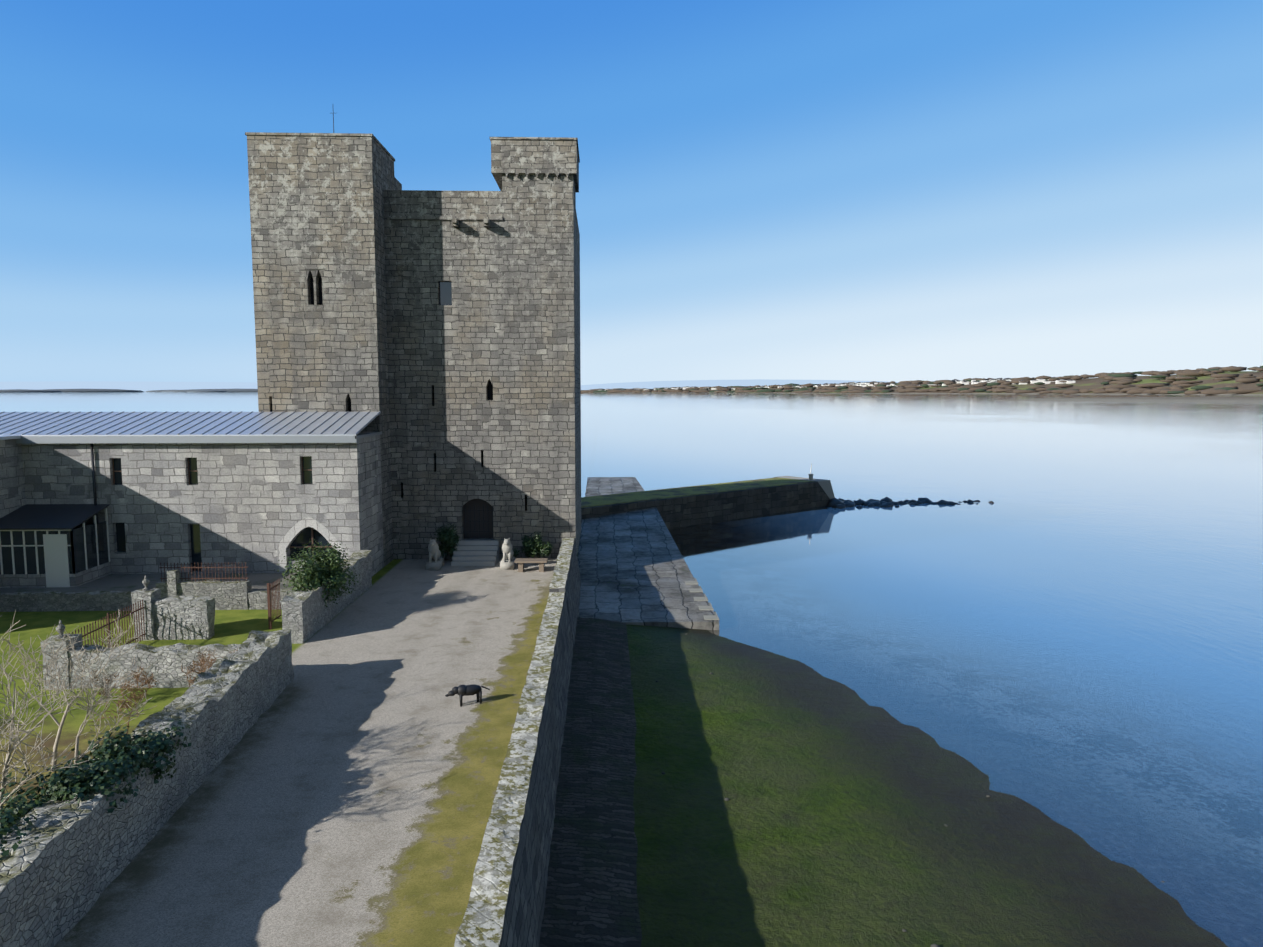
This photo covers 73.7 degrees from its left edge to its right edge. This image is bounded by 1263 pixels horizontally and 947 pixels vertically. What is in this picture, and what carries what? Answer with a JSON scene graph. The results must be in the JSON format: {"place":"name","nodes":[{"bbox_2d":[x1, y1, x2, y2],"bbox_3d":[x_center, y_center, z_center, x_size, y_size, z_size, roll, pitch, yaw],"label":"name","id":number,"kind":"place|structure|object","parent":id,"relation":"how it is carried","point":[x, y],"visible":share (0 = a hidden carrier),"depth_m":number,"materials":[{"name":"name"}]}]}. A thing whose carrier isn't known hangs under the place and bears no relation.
{"place":"outdoors","nodes":[
{"label":"outdoors","id":0,"kind":"place"},
{"bbox_2d":[0,504,109,529],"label":"porch roof","id":1,"kind":"structure","parent":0,"point":[48,517],"depth_m":32.14,"materials":[{"name":"grey metal"}]},
{"bbox_2d":[0,389,257,391],"bbox_3d":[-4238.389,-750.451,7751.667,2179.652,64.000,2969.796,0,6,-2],"label":"islands","id":2,"kind":"object","parent":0,"point":[122,390],"visible":0.42,"depth_m":7611.84,"materials":[{"name":"grey"}]},
{"bbox_2d":[0,573,298,592],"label":"terrace","id":3,"kind":"structure","parent":0,"point":[131,582],"depth_m":32.20,"materials":[{"name":"grey stone"}]},
{"bbox_2d":[0,562,110,587],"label":"low wall","id":4,"kind":"structure","parent":3,"relation":"on","point":[39,580],"depth_m":31.38,"materials":[{"name":"grey stone"}]},
{"bbox_2d":[0,508,109,586],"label":"conservatory frames","id":5,"kind":"structure","parent":4,"relation":"on","point":[56,559],"depth_m":31.30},
{"bbox_2d":[0,521,108,573],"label":"conservatory glass","id":6,"kind":"object","parent":5,"relation":"in","point":[79,547],"visible":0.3,"depth_m":31.33,"materials":[{"name":"clear glass"}]},
{"bbox_2d":[394,177,401,189],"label":"tower stair cap","id":7,"kind":"object","parent":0,"point":[398,185],"visible":0.14,"depth_m":40.35,"materials":[{"name":"grey stone"}]},
{"bbox_2d":[0,547,1227,946],"bbox_3d":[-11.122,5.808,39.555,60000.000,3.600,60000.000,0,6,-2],"label":"ground","id":8,"kind":"structure","parent":0,"point":[344,795],"depth_m":17.67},
{"bbox_2d":[0,439,25,517],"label":"wall","id":9,"kind":"structure","parent":8,"relation":"on","point":[12,493],"depth_m":32.54,"materials":[{"name":"grey stone"}]},
{"bbox_2d":[0,435,20,439],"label":"wing roof","id":10,"kind":"structure","parent":9,"relation":"attached to","point":[4,437],"depth_m":32.32,"materials":[{"name":"grey metal"}]},
{"bbox_2d":[0,609,93,800],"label":"bare tree","id":11,"kind":"object","parent":8,"relation":"on","point":[10,750],"visible":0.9,"depth_m":14.56,"materials":[{"name":"brown plant"}]},
{"bbox_2d":[0,689,98,827],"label":"bare tree","id":12,"kind":"object","parent":8,"relation":"on","point":[23,762],"visible":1,"depth_m":12.99,"materials":[{"name":"brown plant"}]},
{"bbox_2d":[0,733,109,818],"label":"ivy","id":13,"kind":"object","parent":8,"relation":"on","point":[20,796],"depth_m":14.40,"materials":[{"name":"green plant"}]},
{"bbox_2d":[40,634,81,689],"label":"stone pillar","id":14,"kind":"structure","parent":8,"relation":"on","point":[55,642],"depth_m":22.16,"materials":[{"name":"stone"}]},
{"bbox_2d":[56,575,149,638],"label":"finials","id":15,"kind":"object","parent":14,"relation":"on","point":[61,626],"visible":0.9,"depth_m":22.38,"materials":[{"name":"grey stone"}]},
{"bbox_2d":[0,591,132,611],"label":"terrace wall","id":16,"kind":"structure","parent":8,"relation":"on","point":[46,601],"depth_m":30.08,"materials":[{"name":"grey stone"}]},
{"bbox_2d":[1,609,143,771],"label":"bare tree","id":17,"kind":"object","parent":8,"relation":"on","point":[60,725],"visible":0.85,"depth_m":17.67,"materials":[{"name":"brown plant"}]},
{"bbox_2d":[90,670,118,706],"bbox_3d":[-13.171,5.370,21.063,0.649,0.888,1.079,-3,7,-31],"label":"twig shrub","id":18,"kind":"object","parent":8,"relation":"on","point":[108,681],"visible":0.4,"depth_m":20.98,"materials":[{"name":"brown plant"}]},
{"bbox_2d":[69,599,145,647],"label":"iron fence gate","id":19,"kind":"structure","parent":8,"relation":"on","point":[108,622],"depth_m":25.08,"materials":[{"name":"brown metal"}]},
{"bbox_2d":[62,656,155,764],"bbox_3d":[-10.084,4.910,16.077,1.786,2.774,2.042,0,6,-2],"label":"bare tree","id":20,"kind":"object","parent":8,"relation":"on","point":[91,708],"visible":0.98,"depth_m":15.95,"materials":[{"name":"brown plant"}]},
{"bbox_2d":[91,681,147,733],"bbox_3d":[-11.472,5.339,19.029,1.082,1.346,0.923,0,6,-2],"label":"twig shrub","id":21,"kind":"object","parent":8,"relation":"on","point":[128,700],"visible":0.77,"depth_m":19.02,"materials":[{"name":"plant"}]},
{"bbox_2d":[121,667,157,715],"bbox_3d":[-11.861,5.234,20.375,0.821,1.290,0.811,0,6,-2],"label":"twig shrub","id":22,"kind":"object","parent":8,"relation":"on","point":[146,682],"visible":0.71,"depth_m":20.33,"materials":[{"name":"brown plant"}]},
{"bbox_2d":[131,588,160,640],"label":"gate pillar","id":23,"kind":"structure","parent":8,"relation":"on","point":[149,597],"depth_m":26.53,"materials":[{"name":"stone"}]},
{"bbox_2d":[0,629,293,946],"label":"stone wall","id":24,"kind":"structure","parent":8,"relation":"on","point":[65,870],"depth_m":13.95,"materials":[{"name":"stone"}]},
{"bbox_2d":[0,775,92,859],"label":"ivy on wall","id":25,"kind":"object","parent":24,"relation":"attached to","point":[6,825],"visible":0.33,"depth_m":12.50,"materials":[{"name":"green plant"}]},
{"bbox_2d":[33,720,191,812],"bbox_3d":[-8.855,4.969,14.560,1.632,1.204,3.164,0,6,-2],"label":"ivy on wall","id":26,"kind":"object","parent":24,"relation":"attached to","point":[107,764],"visible":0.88,"depth_m":14.11,"materials":[{"name":"green plant"}]},
{"bbox_2d":[68,643,240,688],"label":"enclosure wall","id":27,"kind":"structure","parent":8,"relation":"on","point":[165,668],"depth_m":22.30,"materials":[{"name":"stone"}]},
{"bbox_2d":[153,596,214,639],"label":"stone wall","id":28,"kind":"structure","parent":8,"relation":"on","point":[184,617],"depth_m":26.63,"materials":[{"name":"stone"}]},
{"bbox_2d":[181,658,208,685],"bbox_3d":[-10.087,5.140,19.719,0.862,1.609,1.281,0,6,-2],"label":"twig shrub","id":29,"kind":"object","parent":8,"relation":"on","point":[192,681],"visible":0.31,"depth_m":19.50,"materials":[{"name":"brown plant"}]},
{"bbox_2d":[21,432,383,575],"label":"building wall","id":30,"kind":"structure","parent":8,"relation":"on","point":[251,505],"depth_m":33.60,"materials":[{"name":"grey stone"}]},
{"bbox_2d":[90,443,97,522],"bbox_3d":[-21.234,0.396,33.271,0.100,3.200,0.100,0,6,-2],"label":"drainpipe","id":31,"kind":"object","parent":30,"relation":"attached to","point":[93,474],"visible":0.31,"depth_m":33.22,"materials":[{"name":"black metal"}]},
{"bbox_2d":[0,411,380,435],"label":"annex roof","id":32,"kind":"structure","parent":30,"relation":"on","point":[188,423],"depth_m":34.68,"materials":[{"name":"grey metal"}]},
{"bbox_2d":[16,431,381,443],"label":"roof fascia","id":33,"kind":"structure","parent":30,"relation":"attached to","point":[176,439],"depth_m":33.02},
{"bbox_2d":[112,456,332,556],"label":"window bars","id":34,"kind":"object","parent":30,"relation":"in","point":[189,471],"depth_m":33.74,"materials":[{"name":"metal"}]},
{"bbox_2d":[288,560,306,570],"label":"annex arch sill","id":35,"kind":"structure","parent":30,"relation":"attached to","point":[292,561],"depth_m":34.06,"materials":[{"name":"grey stone"}]},
{"bbox_2d":[277,517,341,570],"bbox_3d":[-12.957,2.849,33.870,2.570,2.200,0.001,0,6,-2],"label":"arch surround","id":36,"kind":"object","parent":30,"relation":"attached to","point":[298,527],"visible":0.86,"depth_m":33.83,"materials":[{"name":"grey stone"}]},
{"bbox_2d":[155,579,251,609],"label":"terrace wall","id":37,"kind":"structure","parent":8,"relation":"on","point":[229,595],"depth_m":30.23,"materials":[{"name":"grey stone"}]},
{"bbox_2d":[167,569,179,596],"bbox_3d":[-16.416,4.187,30.218,0.300,1.450,0.300,0,6,-2],"label":"terrace post","id":38,"kind":"object","parent":37,"relation":"on","point":[173,577],"visible":0.5,"depth_m":30.06,"materials":[{"name":"grey stone"}]},
{"bbox_2d":[159,562,248,581],"bbox_3d":[-15.397,3.543,30.330,3.150,0.710,0.034,0,6,-2],"label":"terrace railing","id":39,"kind":"object","parent":37,"relation":"on","point":[208,567],"visible":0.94,"depth_m":30.33,"materials":[{"name":"brown metal"}]},
{"bbox_2d":[192,649,219,673],"bbox_3d":[-10.592,5.091,21.296,1.063,1.396,0.943,0,6,-2],"label":"twig shrub","id":40,"kind":"object","parent":8,"relation":"on","point":[210,662],"visible":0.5,"depth_m":21.23,"materials":[{"name":"brown plant"}]},
{"bbox_2d":[248,589,293,609],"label":"terrace wall","id":41,"kind":"structure","parent":8,"relation":"on","point":[257,600],"depth_m":30.32,"materials":[{"name":"grey stone"}]},
{"bbox_2d":[267,579,280,629],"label":"rusty gate","id":42,"kind":"structure","parent":8,"relation":"on","point":[271,619],"depth_m":28.00,"materials":[{"name":"orange metal"}]},
{"bbox_2d":[245,132,394,566],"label":"tower block","id":43,"kind":"structure","parent":8,"relation":"on","point":[316,199],"depth_m":36.36,"materials":[{"name":"grey stone"}]},
{"bbox_2d":[304,267,323,268],"bbox_3d":[-13.672,-8.842,36.282,0.820,0.080,0.080,0,6,-2],"label":"hood mould","id":44,"kind":"object","parent":43,"relation":"attached to","point":[313,267],"visible":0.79,"depth_m":36.24,"materials":[{"name":"grey stone"}]},
{"bbox_2d":[280,550,372,643],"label":"stone wall","id":45,"kind":"structure","parent":8,"relation":"on","point":[306,615],"depth_m":27.74,"materials":[{"name":"stone"}]},
{"bbox_2d":[274,538,359,607],"bbox_3d":[-10.622,3.432,28.862,2.594,2.334,3.316,0,6,-2],"label":"bush","id":46,"kind":"object","parent":45,"relation":"on","point":[317,571],"visible":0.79,"depth_m":28.45,"materials":[{"name":"green plant"}]},
{"bbox_2d":[425,538,443,569],"bbox_3d":[-8.757,3.515,37.425,0.600,1.380,1.170,0,6,-2],"label":"lion statue","id":47,"kind":"object","parent":8,"relation":"on","point":[434,562],"visible":1,"depth_m":37.03,"materials":[{"name":"stone"}]},
{"bbox_2d":[433,521,459,558],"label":"plant by door","id":48,"kind":"object","parent":8,"relation":"on","point":[448,538],"visible":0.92,"depth_m":38.54,"materials":[{"name":"green plant"}]},
{"bbox_2d":[0,379,897,390],"bbox_3d":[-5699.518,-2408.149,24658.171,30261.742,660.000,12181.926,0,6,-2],"label":"distant hills","id":49,"kind":"structure","parent":8,"relation":"on","point":[141,386],"depth_m":22736.52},
{"bbox_2d":[445,684,489,706],"bbox_3d":[-4.109,5.539,21.146,1.138,0.530,0.270,-2,6,-22],"label":"dog statue","id":50,"kind":"object","parent":8,"relation":"on","point":[462,690],"visible":1,"depth_m":21.04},
{"bbox_2d":[451,540,498,565],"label":"steps","id":51,"kind":"structure","parent":8,"relation":"on","point":[476,553],"depth_m":38.51,"materials":[{"name":"stone"}]},
{"bbox_2d":[383,190,580,558],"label":"tower","id":52,"kind":"structure","parent":8,"relation":"on","point":[506,323],"depth_m":38.66,"materials":[{"name":"stone"}]},
{"bbox_2d":[384,216,502,227],"bbox_3d":[-8.462,-11.308,37.655,5.297,0.480,0.620,0,6,-2],"label":"stone ledge","id":53,"kind":"object","parent":52,"relation":"attached to","point":[456,219],"visible":1,"depth_m":37.86,"materials":[{"name":"grey stone"}]},
{"bbox_2d":[439,281,451,304],"bbox_3d":[-8.484,-8.236,38.559,0.700,1.150,0.020,0,6,-2],"label":"window","id":54,"kind":"structure","parent":52,"relation":"attached to","point":[445,293],"depth_m":38.55,"materials":[{"name":"grey glass"}]},
{"bbox_2d":[463,499,492,537],"bbox_3d":[-7.210,2.070,39.769,1.660,2.100,0.050,0,6,-2],"label":"door","id":55,"kind":"structure","parent":52,"relation":"attached to","point":[481,503],"depth_m":39.75,"materials":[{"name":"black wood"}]},
{"bbox_2d":[490,137,579,205],"bbox_3d":[-4.428,-14.033,39.516,3.910,2.300,3.760,0,6,-2],"label":"turret","id":56,"kind":"object","parent":52,"relation":"on","point":[534,163],"visible":0.94,"depth_m":37.70,"materials":[{"name":"stone"}]},
{"bbox_2d":[500,538,515,569],"bbox_3d":[-5.509,3.505,37.534,0.600,1.380,1.170,0,6,-2],"label":"lion statue","id":57,"kind":"object","parent":8,"relation":"on","point":[507,561],"visible":1,"depth_m":37.10,"materials":[{"name":"stone"}]},
{"bbox_2d":[454,592,573,946],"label":"sea wall","id":58,"kind":"structure","parent":8,"relation":"on","point":[506,905],"depth_m":15.07,"materials":[{"name":"stone"}]},
{"bbox_2d":[514,558,547,571],"bbox_3d":[-4.382,4.017,36.819,1.400,0.500,0.650,0,6,-2],"label":"bench table","id":59,"kind":"object","parent":8,"relation":"on","point":[522,561],"visible":1,"depth_m":36.61,"materials":[{"name":"beige stone"}]},
{"bbox_2d":[513,530,553,557],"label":"plant by door","id":60,"kind":"object","parent":8,"relation":"on","point":[533,547],"visible":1,"depth_m":38.77,"materials":[{"name":"green plant"}]},
{"bbox_2d":[549,538,580,644],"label":"sea wall","id":61,"kind":"structure","parent":8,"relation":"on","point":[566,579],"depth_m":33.30,"materials":[{"name":"stone"}]},
{"bbox_2d":[539,617,641,946],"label":"apron pitched paving","id":62,"kind":"structure","parent":8,"relation":"on","point":[591,899],"depth_m":18.43,"materials":[{"name":"grey stone"}]},
{"bbox_2d":[578,477,718,629],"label":"stone quay","id":63,"kind":"structure","parent":8,"relation":"on","point":[634,568],"depth_m":41.10,"materials":[{"name":"grey stone"}]},
{"bbox_2d":[685,578,718,619],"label":"steps","id":64,"kind":"structure","parent":63,"relation":"on","point":[711,617],"depth_m":36.48,"materials":[{"name":"grey stone"}]},
{"bbox_2d":[581,479,828,528],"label":"stone pier","id":65,"kind":"structure","parent":8,"relation":"on","point":[687,511],"depth_m":62.05,"materials":[{"name":"grey stone"}]},
{"bbox_2d":[581,477,813,507],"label":"grass pier top","id":66,"kind":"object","parent":65,"relation":"on","point":[592,501],"visible":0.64,"depth_m":62.01,"materials":[{"name":"green plant"}]},
{"bbox_2d":[774,476,834,499],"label":"pier end wall","id":67,"kind":"structure","parent":65,"relation":"on","point":[826,485],"depth_m":70.04,"materials":[{"name":"grey stone"}]},
{"bbox_2d":[656,634,1164,946],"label":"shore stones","id":68,"kind":"object","parent":8,"relation":"on","point":[903,930],"visible":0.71,"depth_m":18.41,"materials":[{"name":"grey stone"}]},
{"bbox_2d":[0,391,1262,946],"bbox_3d":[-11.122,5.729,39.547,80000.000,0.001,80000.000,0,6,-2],"label":"sea water","id":69,"kind":"structure","parent":0,"point":[1066,627],"depth_m":43.59,"materials":[{"name":"blue liquid"}]},
{"bbox_2d":[826,497,993,508],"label":"rocks","id":70,"kind":"object","parent":69,"relation":"in","point":[836,503],"visible":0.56,"depth_m":71.08,"materials":[{"name":"grey stone"}]},
{"bbox_2d":[0,0,1262,384],"label":"sky","id":71,"kind":"structure","parent":0,"point":[853,190],"materials":[{"name":"blue"}]},
{"bbox_2d":[581,366,1262,394],"bbox_3d":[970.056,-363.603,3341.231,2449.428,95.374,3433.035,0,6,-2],"label":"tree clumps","id":72,"kind":"object","parent":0,"point":[998,386],"visible":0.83,"depth_m":2753.42,"materials":[{"name":"green plant"}]},
{"bbox_2d":[590,376,1074,390],"bbox_3d":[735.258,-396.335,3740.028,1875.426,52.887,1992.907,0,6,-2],"label":"distant houses","id":73,"kind":"structure","parent":72,"relation":"on","point":[853,383],"depth_m":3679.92,"materials":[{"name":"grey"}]},
{"bbox_2d":[598,371,1262,394],"bbox_3d":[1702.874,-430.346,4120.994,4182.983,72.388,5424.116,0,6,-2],"label":"trees","id":74,"kind":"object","parent":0,"point":[1095,383],"depth_m":2533.90,"materials":[{"name":"green plant"}]},
{"bbox_2d":[998,396,1262,402],"bbox_3d":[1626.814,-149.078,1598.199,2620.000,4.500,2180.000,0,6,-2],"label":"beach","id":75,"kind":"structure","parent":0,"point":[1236,399],"depth_m":780.77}
]}

